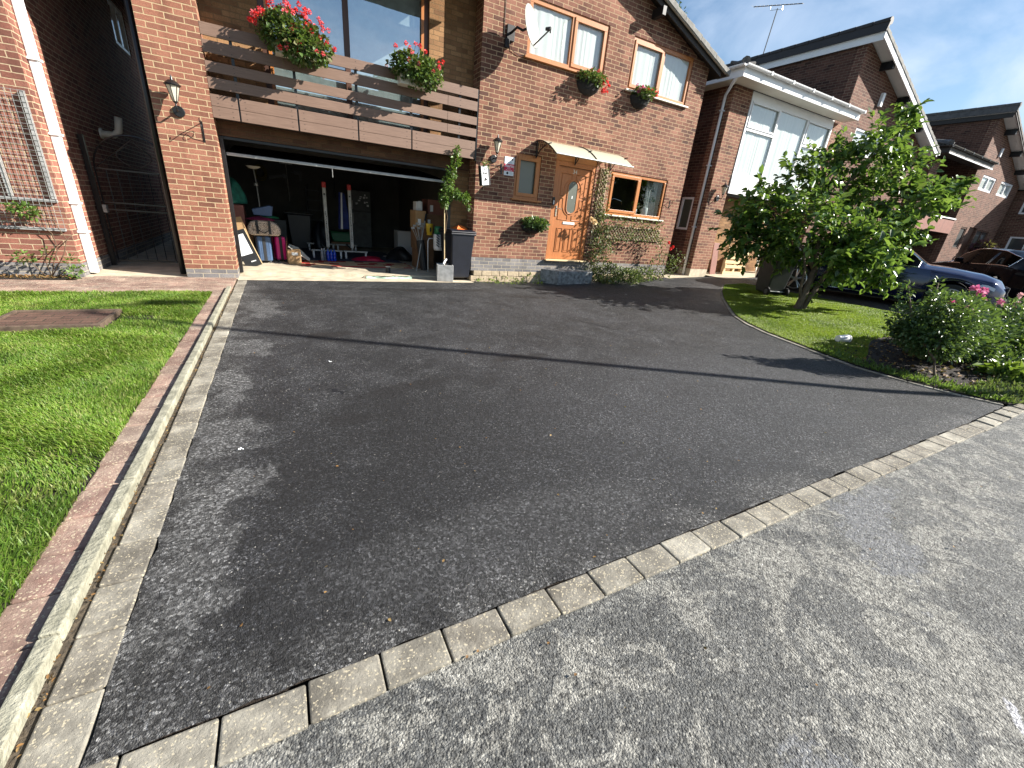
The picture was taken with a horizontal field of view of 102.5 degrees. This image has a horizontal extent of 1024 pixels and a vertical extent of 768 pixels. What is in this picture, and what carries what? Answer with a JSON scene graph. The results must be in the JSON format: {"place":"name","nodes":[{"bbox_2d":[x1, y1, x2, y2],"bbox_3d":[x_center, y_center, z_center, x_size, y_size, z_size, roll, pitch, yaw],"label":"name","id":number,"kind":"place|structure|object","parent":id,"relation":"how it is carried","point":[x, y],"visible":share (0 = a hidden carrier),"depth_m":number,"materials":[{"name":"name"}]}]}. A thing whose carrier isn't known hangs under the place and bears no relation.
{"place":"outdoors","nodes":[
{"label":"outdoors","id":0,"kind":"place"},
{"bbox_2d":[0,275,78,279],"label":"neighbour bed","id":1,"kind":"object","parent":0,"point":[58,278],"visible":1,"depth_m":5.85,"materials":[{"name":"soil"}]},
{"bbox_2d":[1,200,86,279],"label":"climbing rose","id":2,"kind":"object","parent":1,"relation":"on","point":[18,208],"visible":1,"depth_m":5.75,"materials":[{"name":"green plant"}]},
{"bbox_2d":[16,278,146,545],"bbox_3d":[-6.525,0.123,1.969,8.260,0.001,8.100,-7,25,-27],"label":"path bed","id":3,"kind":"object","parent":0,"point":[52,279],"depth_m":5.92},
{"bbox_2d":[0,290,224,707],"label":"brick edging","id":4,"kind":"object","parent":3,"relation":"on","point":[25,614],"visible":0.7,"depth_m":1.76,"materials":[{"name":"red brick"}]},
{"bbox_2d":[0,286,230,767],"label":"kerb","id":5,"kind":"structure","parent":3,"relation":"on","point":[21,697],"depth_m":1.51,"materials":[{"name":"beige concrete"}]},
{"bbox_2d":[4,280,237,767],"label":"gutter strip","id":6,"kind":"object","parent":3,"relation":"on","point":[47,687],"visible":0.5,"depth_m":1.48,"materials":[{"name":"grey concrete"}]},
{"bbox_2d":[16,287,233,758],"bbox_3d":[-2.939,-0.354,3.928,0.066,0.029,7.493,-7,25,-27],"label":"gutter debris","id":7,"kind":"object","parent":6,"relation":"on","point":[38,708],"visible":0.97,"depth_m":1.51,"materials":[{"name":"brown plant"}]},
{"bbox_2d":[0,289,211,615],"bbox_3d":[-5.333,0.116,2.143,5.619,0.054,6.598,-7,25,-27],"label":"grass","id":8,"kind":"structure","parent":0,"point":[52,410],"depth_m":2.87,"materials":[{"name":"green plant"}]},
{"bbox_2d":[0,309,122,331],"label":"inspection cover","id":9,"kind":"object","parent":8,"relation":"on","point":[19,320],"visible":0.77,"depth_m":4.20,"materials":[{"name":"brick"}]},
{"bbox_2d":[0,276,236,292],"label":"brick path","id":10,"kind":"structure","parent":0,"point":[114,283],"depth_m":6.00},
{"bbox_2d":[85,239,237,278],"bbox_3d":[-7.544,-3.284,10.042,1.960,0.001,8.420,-7,25,-27],"label":"side passage","id":11,"kind":"object","parent":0,"point":[146,269],"visible":0.5,"depth_m":7.38,"materials":[{"name":"concrete"}]},
{"bbox_2d":[238,243,435,277],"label":"garage slab","id":12,"kind":"structure","parent":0,"point":[276,267],"depth_m":8.71,"materials":[{"name":"concrete"}]},
{"bbox_2d":[236,233,255,257],"bbox_3d":[-6.023,-3.104,9.084,0.570,0.570,0.700,-7,25,-27],"label":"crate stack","id":13,"kind":"object","parent":12,"relation":"on","point":[252,237],"visible":0.07,"depth_m":8.90,"materials":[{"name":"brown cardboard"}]},
{"bbox_2d":[229,203,247,231],"bbox_3d":[-5.754,-3.418,8.441,0.480,0.540,0.550,-7,25,-27],"label":"tool chest","id":14,"kind":"object","parent":13,"relation":"on","point":[239,210],"visible":0.26,"depth_m":8.26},
{"bbox_2d":[225,176,247,203],"bbox_3d":[-5.705,-3.909,8.228,0.552,0.494,0.573,10,23,12],"label":"tarpaulin","id":15,"kind":"object","parent":14,"relation":"on","point":[238,195],"visible":0.32,"depth_m":8.20,"materials":[{"name":"teal fabric"}]},
{"bbox_2d":[233,228,262,265],"bbox_3d":[-5.242,-2.666,8.091,0.520,0.759,0.154,-5,24,-25],"label":"leaning board","id":16,"kind":"object","parent":12,"relation":"on","point":[250,255],"visible":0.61,"depth_m":8.09,"materials":[{"name":"black plastic"}]},
{"bbox_2d":[254,235,272,262],"bbox_3d":[-5.256,-2.874,8.695,0.255,0.572,0.367,-11,27,-34],"label":"suitcase","id":17,"kind":"object","parent":12,"relation":"on","point":[263,247],"visible":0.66,"depth_m":8.56,"materials":[{"name":"blue fabric"}]},
{"bbox_2d":[247,220,280,235],"bbox_3d":[-5.131,-3.233,8.505,0.593,0.299,0.360,-7,25,-27],"label":"holdall","id":18,"kind":"object","parent":17,"relation":"on","point":[262,227],"visible":0.99,"depth_m":8.40,"materials":[{"name":"beige fabric"}]},
{"bbox_2d":[245,216,274,220],"bbox_3d":[-5.188,-3.412,8.443,0.507,0.068,0.288,-14,29,-40],"label":"folded cloth","id":19,"kind":"object","parent":18,"relation":"on","point":[260,218],"visible":0.98,"depth_m":8.38,"materials":[{"name":"purple fabric"}]},
{"bbox_3d":[-5.044,-3.487,8.551,0.360,0.039,0.247,-7,25,-27],"label":"folded cloth","id":20,"kind":"object","parent":19,"relation":"on","visible":0},
{"bbox_2d":[252,205,272,215],"bbox_3d":[-5.169,-3.604,8.517,0.376,0.210,0.270,-7,25,-27],"label":"storage crate","id":21,"kind":"object","parent":20,"relation":"on","point":[265,210],"visible":0.99,"depth_m":8.42,"materials":[{"name":"blue plastic"}]},
{"bbox_2d":[269,218,287,246],"bbox_3d":[-6.581,-4.242,11.530,0.498,0.730,0.400,-7,25,-27],"label":"storage bin","id":22,"kind":"object","parent":12,"relation":"on","point":[282,224],"visible":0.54,"depth_m":11.38,"materials":[{"name":"grey plastic"}]},
{"bbox_2d":[272,235,286,261],"bbox_3d":[-5.129,-3.003,9.055,0.200,0.562,0.347,-13,29,-38],"label":"suitcase","id":23,"kind":"object","parent":12,"relation":"on","point":[279,246],"visible":0.88,"depth_m":8.95,"materials":[{"name":"pink plastic"}]},
{"bbox_2d":[286,239,301,263],"bbox_3d":[-4.735,-2.895,8.887,0.250,0.560,0.242,-10,27,-33],"label":"cardboard box","id":24,"kind":"object","parent":12,"relation":"on","point":[293,256],"visible":0.92,"depth_m":8.85,"materials":[{"name":"brown cardboard"}]},
{"bbox_2d":[284,211,312,248],"bbox_3d":[-6.045,-4.383,11.709,0.720,0.950,0.700,-7,25,-27],"label":"storage bin","id":25,"kind":"object","parent":12,"relation":"on","point":[299,224],"visible":0.87,"depth_m":11.49,"materials":[{"name":"black plastic"}]},
{"bbox_2d":[331,240,353,250],"bbox_3d":[-5.062,-4.113,12.211,0.600,0.249,0.480,-7,25,-27],"label":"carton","id":26,"kind":"object","parent":12,"relation":"on","point":[344,248],"visible":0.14,"depth_m":12.01,"materials":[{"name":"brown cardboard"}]},
{"bbox_2d":[329,230,353,241],"bbox_3d":[-5.038,-4.357,12.111,0.680,0.280,0.500,-7,25,-27],"label":"green tub","id":27,"kind":"object","parent":26,"relation":"on","point":[339,236],"visible":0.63,"depth_m":11.94,"materials":[{"name":"plastic"}]},
{"bbox_2d":[301,248,401,262],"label":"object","id":28,"kind":"object","parent":12,"relation":"on","point":[350,255],"visible":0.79,"depth_m":11.01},
{"bbox_2d":[312,220,331,249],"bbox_3d":[-5.381,-4.191,11.587,0.520,0.806,0.644,-7,25,-27],"label":"wrapped bag","id":29,"kind":"object","parent":28,"relation":"on","point":[319,237],"visible":0.81,"depth_m":11.41,"materials":[{"name":"black plastic"}]},
{"bbox_2d":[307,182,342,258],"bbox_3d":[-4.899,-4.236,10.583,0.720,1.730,1.790,-7,25,-27],"label":"wheeled stand","id":30,"kind":"object","parent":28,"relation":"on","point":[323,185],"visible":0.88,"depth_m":9.99,"materials":[{"name":"metal"}]},
{"bbox_2d":[336,185,367,258],"bbox_3d":[-4.308,-4.305,10.890,0.580,1.730,1.790,-7,25,-27],"label":"wheeled stand","id":31,"kind":"object","parent":28,"relation":"on","point":[351,246],"visible":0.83,"depth_m":10.25,"materials":[{"name":"metal"}]},
{"bbox_2d":[338,192,348,228],"bbox_3d":[-4.460,-4.588,10.900,0.333,0.914,0.112,-7,25,-27],"label":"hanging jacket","id":32,"kind":"object","parent":31,"relation":"hanging from","point":[343,218],"visible":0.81,"depth_m":10.87,"materials":[{"name":"blue fabric"}]},
{"bbox_2d":[296,260,413,268],"bbox_3d":[-3.681,-2.829,9.696,2.530,0.012,0.880,-7,25,-27],"label":"patterned rug","id":33,"kind":"object","parent":12,"relation":"on","point":[349,264],"visible":0.79,"depth_m":9.61,"materials":[{"name":"red fabric"}]},
{"bbox_2d":[347,190,371,247],"bbox_3d":[-4.804,-5.199,12.955,0.600,1.640,0.630,-7,25,-27],"label":"fridge freezer","id":34,"kind":"object","parent":12,"relation":"on","point":[361,216],"visible":0.73,"depth_m":12.73,"materials":[{"name":"grey plastic"}]},
{"bbox_2d":[386,246,411,261],"bbox_3d":[-3.080,-3.619,11.339,0.861,0.345,0.638,12,23,16],"label":"black bag","id":35,"kind":"object","parent":12,"relation":"on","point":[399,253],"visible":0.94,"depth_m":11.13,"materials":[{"name":"plastic"}]},
{"bbox_2d":[394,230,411,254],"bbox_3d":[-3.240,-4.287,12.482,0.560,0.690,0.515,-7,25,-27],"label":"drawer unit","id":36,"kind":"object","parent":12,"relation":"on","point":[402,238],"visible":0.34,"depth_m":12.22,"materials":[{"name":"white plastic"}]},
{"bbox_2d":[411,222,427,269],"bbox_3d":[-2.173,-3.235,9.687,0.386,1.061,0.204,3,22,-7],"label":"golf bag","id":37,"kind":"object","parent":12,"relation":"on","point":[423,261],"visible":0.96,"depth_m":9.65,"materials":[{"name":"black fabric"}]},
{"bbox_2d":[412,248,433,268],"bbox_3d":[-2.230,-3.148,10.244,0.400,0.450,0.500,-7,25,-27],"label":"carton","id":38,"kind":"object","parent":12,"relation":"on","point":[415,255],"visible":0.5,"depth_m":10.10,"materials":[{"name":"brown cardboard"}]},
{"bbox_2d":[411,228,432,249],"bbox_3d":[-2.193,-3.548,9.997,0.420,0.479,0.473,-7,25,-27],"label":"carton","id":39,"kind":"object","parent":38,"relation":"on","point":[426,237],"visible":0.58,"depth_m":9.84,"materials":[{"name":"brown cardboard"}]},
{"bbox_2d":[410,210,425,228],"bbox_3d":[-2.236,-3.921,9.757,0.240,0.379,0.503,-7,25,-27],"label":"carton","id":40,"kind":"object","parent":39,"relation":"on","point":[417,216],"visible":0.77,"depth_m":9.57,"materials":[{"name":"cardboard"}]},
{"bbox_2d":[426,214,443,228],"bbox_3d":[-1.958,-3.968,10.018,0.460,0.319,0.503,-7,25,-27],"label":"carton","id":41,"kind":"object","parent":39,"relation":"on","point":[436,220],"visible":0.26,"depth_m":9.82,"materials":[{"name":"brown cardboard"}]},
{"bbox_2d":[422,199,443,214],"bbox_3d":[-1.903,-4.266,9.912,0.400,0.319,0.503,-7,25,-27],"label":"carton","id":42,"kind":"object","parent":41,"relation":"on","point":[429,206],"visible":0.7,"depth_m":9.71,"materials":[{"name":"brown cardboard"}]},
{"bbox_2d":[438,227,476,277],"bbox_3d":[-1.239,-2.876,9.091,0.580,1.050,0.766,-9,26,-31],"label":"wheelie bin","id":43,"kind":"object","parent":12,"relation":"on","point":[459,246],"visible":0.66,"depth_m":8.82,"materials":[{"name":"grey plastic"}]},
{"bbox_2d":[238,274,473,282],"bbox_3d":[-2.895,-2.110,8.244,4.360,0.001,0.600,-7,25,-27],"label":"garage apron","id":44,"kind":"object","parent":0,"point":[314,278],"visible":1,"depth_m":7.95,"materials":[{"name":"concrete"}]},
{"bbox_2d":[436,263,453,281],"bbox_3d":[-1.458,-2.415,8.877,0.340,0.338,0.340,-1,23,-14],"label":"square planter","id":45,"kind":"object","parent":44,"relation":"on","point":[444,272],"visible":0.88,"depth_m":8.73,"materials":[{"name":"concrete"}]},
{"bbox_2d":[437,145,472,259],"bbox_3d":[-1.156,-3.574,8.374,0.757,2.293,0.344,-3,24,-21],"label":"potted tree","id":46,"kind":"object","parent":45,"relation":"in","point":[456,196],"visible":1,"depth_m":8.17,"materials":[{"name":"green plant"}]},
{"bbox_2d":[80,258,1022,767],"bbox_3d":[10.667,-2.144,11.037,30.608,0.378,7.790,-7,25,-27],"label":"driveway","id":47,"kind":"structure","parent":0,"point":[276,527],"depth_m":2.66,"materials":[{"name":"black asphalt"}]},
{"bbox_2d":[0,0,176,277],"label":"brick house","id":48,"kind":"structure","parent":47,"relation":"on","point":[69,68],"depth_m":6.38,"materials":[{"name":"brown brick"}]},
{"bbox_2d":[0,87,66,230],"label":"wire trellis","id":49,"kind":"object","parent":48,"relation":"attached to","point":[34,134],"visible":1,"depth_m":5.53,"materials":[{"name":"metal"}]},
{"bbox_2d":[107,0,130,55],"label":"window","id":50,"kind":"structure","parent":48,"relation":"in","point":[114,10],"depth_m":9.16,"materials":[{"name":"grey glass"}]},
{"bbox_2d":[77,134,184,264],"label":"side gate","id":51,"kind":"structure","parent":48,"relation":"attached to","point":[102,208],"depth_m":6.96,"materials":[{"name":"black metal"}]},
{"bbox_2d":[123,0,730,281],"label":"brick house","id":52,"kind":"structure","parent":47,"relation":"on","point":[354,115],"depth_m":8.10,"materials":[{"name":"brick"}]},
{"bbox_2d":[163,75,184,117],"bbox_3d":[-4.866,-4.155,5.924,0.210,0.500,0.275,-7,25,-27],"label":"wall lantern","id":53,"kind":"object","parent":52,"relation":"attached to","point":[172,86],"depth_m":5.87,"materials":[{"name":"black metal"}]},
{"bbox_2d":[246,0,336,68],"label":"flower trough","id":54,"kind":"object","parent":52,"relation":"attached to","point":[296,42],"visible":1,"depth_m":6.07,"materials":[{"name":"green plastic"}]},
{"bbox_2d":[226,145,445,182],"bbox_3d":[-3.550,-4.498,8.549,3.830,0.480,2.205,-7,25,-27],"label":"garage door","id":55,"kind":"structure","parent":52,"relation":"in","point":[236,150],"depth_m":8.09,"materials":[{"name":"white metal"}]},
{"bbox_2d":[257,0,428,132],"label":"window","id":56,"kind":"structure","parent":52,"relation":"in","point":[363,30],"depth_m":7.18,"materials":[{"name":"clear glass"}]},
{"bbox_2d":[385,40,444,93],"bbox_3d":[-1.647,-5.426,7.048,1.010,0.683,0.731,-7,25,-27],"label":"flower trough","id":57,"kind":"object","parent":52,"relation":"attached to","point":[418,73],"visible":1,"depth_m":6.96,"materials":[{"name":"green plastic"}]},
{"bbox_2d":[433,226,441,250],"bbox_3d":[-1.682,-3.335,9.409,0.236,0.520,0.243,-7,25,-27],"label":"ball basket","id":58,"kind":"object","parent":52,"relation":"hanging from","point":[437,241],"visible":0.73,"depth_m":9.32,"materials":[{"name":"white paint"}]},
{"bbox_2d":[478,160,501,185],"bbox_3d":[-0.389,-4.265,8.353,0.199,0.490,0.692,23,28,37],"label":"number sign","id":59,"kind":"object","parent":52,"relation":"attached to","point":[484,174],"visible":1,"depth_m":8.21,"materials":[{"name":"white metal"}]},
{"bbox_2d":[504,156,514,175],"bbox_3d":[-0.059,-4.582,8.641,0.225,0.349,0.010,-7,25,-27],"label":"alarm sign","id":60,"kind":"object","parent":52,"relation":"attached to","point":[509,166],"visible":1,"depth_m":8.64,"materials":[{"name":"white plastic"}]},
{"bbox_2d":[510,153,541,202],"bbox_3d":[0.330,-4.475,8.935,0.750,0.905,0.160,-7,25,-27],"label":"window","id":61,"kind":"structure","parent":52,"relation":"in","point":[527,168],"depth_m":8.95,"materials":[{"name":"brown wood"}]},
{"bbox_2d":[504,3,551,55],"bbox_3d":[0.314,-6.791,7.352,0.594,1.305,0.788,-7,25,-27],"label":"satellite dish","id":62,"kind":"object","parent":52,"relation":"attached to","point":[531,28],"visible":1,"depth_m":7.56,"materials":[{"name":"white metal"}]},
{"bbox_2d":[520,215,549,233],"bbox_3d":[0.553,-3.574,9.220,0.720,0.398,0.505,-7,25,-27],"label":"hanging basket","id":63,"kind":"object","parent":52,"relation":"attached to","point":[537,225],"visible":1,"depth_m":9.19,"materials":[{"name":"green plant"}]},
{"bbox_2d":[523,0,609,77],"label":"window","id":64,"kind":"structure","parent":52,"relation":"in","point":[577,41],"depth_m":8.30,"materials":[{"name":"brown wood"}]},
{"bbox_2d":[549,166,590,259],"bbox_3d":[1.373,-4.013,9.778,0.910,2.005,0.109,-7,25,-27],"label":"front door","id":65,"kind":"structure","parent":52,"relation":"in","point":[573,183],"depth_m":9.76,"materials":[{"name":"brown wood"}]},
{"bbox_2d":[535,140,633,170],"bbox_3d":[1.620,-4.979,8.913,2.077,0.370,0.818,-7,25,-27],"label":"door canopy","id":66,"kind":"object","parent":52,"relation":"attached to","point":[578,152],"visible":1,"depth_m":8.72,"materials":[{"name":"beige plastic"}]},
{"bbox_2d":[576,67,610,95],"bbox_3d":[1.734,-6.346,8.612,0.773,0.458,0.486,-7,25,-27],"label":"hanging basket","id":67,"kind":"object","parent":52,"relation":"attached to","point":[591,85],"visible":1,"depth_m":8.61,"materials":[{"name":"green plant"}]},
{"bbox_2d":[590,168,608,244],"bbox_3d":[2.123,-4.291,10.005,0.229,1.719,0.040,-7,25,-27],"label":"garden lattice","id":68,"kind":"object","parent":52,"relation":"attached to","point":[597,198],"visible":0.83,"depth_m":9.92,"materials":[{"name":"brown wood"}]},
{"bbox_2d":[606,225,660,241],"bbox_3d":[3.216,-3.943,10.792,1.829,0.319,0.040,-7,25,-27],"label":"garden lattice","id":69,"kind":"object","parent":52,"relation":"attached to","point":[634,235],"visible":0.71,"depth_m":10.75,"materials":[{"name":"brown wood"}]},
{"bbox_2d":[604,171,667,221],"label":"window","id":70,"kind":"structure","parent":52,"relation":"in","point":[627,188],"depth_m":10.92,"materials":[{"name":"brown wood"}]},
{"bbox_2d":[630,83,658,109],"bbox_3d":[3.021,-6.502,9.281,0.679,0.452,0.470,-7,25,-27],"label":"hanging basket","id":71,"kind":"object","parent":52,"relation":"attached to","point":[639,101],"visible":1,"depth_m":9.27,"materials":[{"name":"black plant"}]},
{"bbox_2d":[624,36,693,108],"bbox_3d":[3.441,-7.152,9.480,2.010,1.005,0.160,-7,25,-27],"label":"window","id":72,"kind":"structure","parent":52,"relation":"in","point":[664,69],"depth_m":9.49,"materials":[{"name":"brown wood"}]},
{"bbox_2d":[17,280,1023,767],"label":"sett edging","id":73,"kind":"object","parent":47,"relation":"on","point":[63,732],"visible":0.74,"depth_m":1.48,"materials":[{"name":"grey stone"}]},
{"bbox_2d":[540,269,592,284],"bbox_3d":[1.450,-2.634,10.143,1.551,0.330,0.360,-7,25,-27],"label":"door step","id":74,"kind":"object","parent":47,"relation":"on","point":[558,276],"depth_m":9.91,"materials":[{"name":"stone"}]},
{"bbox_2d":[588,251,643,284],"bbox_3d":[2.675,-2.910,10.428,1.528,0.869,0.935,-7,25,-27],"label":"leafy perennial","id":75,"kind":"object","parent":47,"relation":"on","point":[618,274],"visible":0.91,"depth_m":10.34,"materials":[{"name":"green plant"}]},
{"bbox_2d":[584,168,667,272],"bbox_3d":[2.971,-3.912,10.458,2.710,2.645,0.416,-7,25,-27],"label":"climbing rose","id":76,"kind":"object","parent":47,"relation":"on","point":[594,222],"visible":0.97,"depth_m":10.28,"materials":[{"name":"green plant"}]},
{"bbox_2d":[645,241,688,280],"bbox_3d":[4.210,-3.222,11.272,1.464,1.335,0.536,-3,23,-19],"label":"rose bush","id":77,"kind":"object","parent":47,"relation":"on","point":[667,262],"visible":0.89,"depth_m":11.21,"materials":[{"name":"green plant"}]},
{"bbox_2d":[665,16,940,276],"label":"brick house","id":78,"kind":"structure","parent":47,"relation":"on","point":[767,109],"depth_m":12.28,"materials":[{"name":"brick"}]},
{"bbox_2d":[676,197,693,229],"bbox_3d":[5.224,-5.126,12.344,0.070,0.900,0.440,-7,25,-27],"label":"window","id":79,"kind":"structure","parent":78,"relation":"in","point":[687,202],"depth_m":12.36,"materials":[{"name":"white plastic"}]},
{"bbox_2d":[731,98,832,189],"bbox_3d":[8.159,-7.010,12.305,4.118,1.895,0.088,-7,25,-27],"label":"window","id":80,"kind":"structure","parent":78,"relation":"in","point":[770,130],"depth_m":12.03,"materials":[{"name":"white plastic"}]},
{"bbox_2d":[720,285,1002,408],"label":"lawn kerb","id":81,"kind":"structure","parent":47,"relation":"on","point":[816,352],"depth_m":5.29,"materials":[{"name":"grey concrete"}]},
{"bbox_2d":[755,241,1009,305],"bbox_3d":[8.948,-2.819,10.255,2.080,1.412,4.730,-16,30,-42],"label":"parked car","id":82,"kind":"object","parent":47,"relation":"on","point":[920,272],"visible":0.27,"depth_m":9.10,"materials":[{"name":"blue paint"}]},
{"bbox_2d":[929,248,1023,301],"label":"parked car","id":83,"kind":"object","parent":47,"relation":"on","point":[1005,267],"visible":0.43,"depth_m":11.05,"materials":[{"name":"black paint"}]},
{"bbox_2d":[214,412,1023,767],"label":"road","id":84,"kind":"structure","parent":0,"point":[884,614],"depth_m":1.50,"materials":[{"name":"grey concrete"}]},
{"bbox_2d":[706,271,754,278],"bbox_3d":[8.108,-3.622,13.680,4.600,0.112,1.150,-7,25,-27],"label":"neighbour apron","id":85,"kind":"object","parent":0,"point":[748,274],"visible":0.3,"depth_m":12.98,"materials":[{"name":"concrete"}]},
{"bbox_2d":[709,243,719,273],"bbox_3d":[6.357,-3.933,12.903,0.260,0.946,0.145,-7,25,-27],"label":"leaning board","id":86,"kind":"object","parent":85,"relation":"on","point":[714,257],"visible":0.9,"depth_m":12.88,"materials":[{"name":"pink wood"}]},
{"bbox_2d":[720,246,748,273],"bbox_3d":[7.195,-3.964,13.257,1.070,0.880,0.135,-7,25,-27],"label":"wooden pallet","id":87,"kind":"object","parent":85,"relation":"on","point":[733,265],"visible":0.34,"depth_m":13.19,"materials":[{"name":"beige wood"}]},
{"bbox_2d":[677,0,1023,131],"label":"sky","id":88,"kind":"structure","parent":0,"point":[956,54],"materials":[{"name":"blue"}]},
{"bbox_2d":[722,290,1023,404],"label":"lawn soil","id":89,"kind":"structure","parent":0,"point":[955,370],"depth_m":5.48,"materials":[{"name":"brown soil"}]},
{"bbox_2d":[755,248,798,295],"bbox_3d":[6.350,-2.686,9.882,0.580,1.050,0.766,3,22,-7],"label":"wheelie bin","id":90,"kind":"object","parent":89,"relation":"on","point":[766,284],"visible":0.69,"depth_m":9.80,"materials":[{"name":"black plastic"}]},
{"bbox_2d":[723,283,905,361],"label":"grass","id":91,"kind":"structure","parent":89,"relation":"on","point":[735,293],"depth_m":7.72,"materials":[{"name":"green plant"}]},
{"bbox_2d":[707,98,979,308],"bbox_3d":[6.854,-3.628,8.381,4.848,4.269,3.311,-7,25,-27],"label":"tree","id":92,"kind":"object","parent":89,"relation":"on","point":[857,254],"visible":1,"depth_m":8.18,"materials":[{"name":"green plant"}]},
{"bbox_2d":[827,337,994,393],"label":"leaf litter","id":93,"kind":"object","parent":89,"relation":"on","point":[952,367],"visible":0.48,"depth_m":5.37,"materials":[{"name":"brown plant"}]},
{"bbox_2d":[813,345,1015,402],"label":"bed weeds","id":94,"kind":"object","parent":89,"relation":"on","point":[921,378],"visible":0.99,"depth_m":4.90,"materials":[{"name":"green plant"}]},
{"bbox_2d":[881,276,993,377],"bbox_3d":[5.164,-0.680,4.995,1.115,1.205,0.842,-7,25,-27],"label":"flowering shrub","id":95,"kind":"object","parent":89,"relation":"on","point":[942,329],"visible":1,"depth_m":4.86,"materials":[{"name":"green plant"}]},
{"bbox_2d":[899,285,1021,362],"bbox_3d":[6.282,-0.832,5.704,2.013,1.043,1.076,-7,25,-27],"label":"flowering shrub","id":96,"kind":"object","parent":89,"relation":"on","point":[998,322],"visible":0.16,"depth_m":5.42,"materials":[{"name":"green plant"}]},
{"bbox_2d":[958,342,1023,381],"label":"ground cover","id":97,"kind":"object","parent":89,"relation":"on","point":[1005,356],"visible":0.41,"depth_m":5.34,"materials":[{"name":"green plant"}]},
{"bbox_2d":[960,372,1023,403],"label":"bed weeds","id":98,"kind":"object","parent":89,"relation":"on","point":[1015,389],"visible":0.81,"depth_m":4.65,"materials":[{"name":"green plant"}]},
{"bbox_2d":[972,331,1023,382],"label":"ground cover","id":99,"kind":"object","parent":89,"relation":"on","point":[1018,370],"visible":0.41,"depth_m":5.05,"materials":[{"name":"green plant"}]},
{"bbox_2d":[983,292,1023,361],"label":"flowering shrub","id":100,"kind":"object","parent":89,"relation":"on","point":[1013,308],"visible":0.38,"depth_m":5.94,"materials":[{"name":"green plant"}]},
{"bbox_2d":[900,102,1023,262],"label":"brick house","id":101,"kind":"structure","parent":0,"point":[985,145],"depth_m":19.06,"materials":[{"name":"red brick"}]},
{"bbox_2d":[968,239,999,251],"bbox_3d":[23.837,-6.926,20.809,1.192,0.832,1.239,-7,25,-27],"label":"hanging basket","id":102,"kind":"object","parent":101,"relation":"attached to","point":[987,242],"visible":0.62,"depth_m":20.70,"materials":[{"name":"plant"}]},
{"bbox_2d":[978,175,995,192],"bbox_3d":[22.370,-9.433,19.386,1.700,0.628,0.070,-7,25,-27],"label":"window","id":103,"kind":"structure","parent":101,"relation":"in","point":[987,182],"depth_m":19.40,"materials":[{"name":"white plastic"}]},
{"bbox_2d":[996,181,1012,197],"bbox_3d":[24.533,-9.683,20.510,1.700,0.628,0.070,-7,25,-27],"label":"window","id":104,"kind":"structure","parent":101,"relation":"in","point":[1004,189],"depth_m":20.53,"materials":[{"name":"white plastic"}]},
{"bbox_2d":[990,191,1023,249],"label":"brick house","id":105,"kind":"structure","parent":0,"point":[1009,234],"depth_m":21.76,"materials":[{"name":"brick"}]},
{"bbox_2d":[1004,237,1023,249],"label":"window","id":106,"kind":"structure","parent":105,"relation":"in","point":[1014,242],"depth_m":21.79,"materials":[{"name":"white plastic"}]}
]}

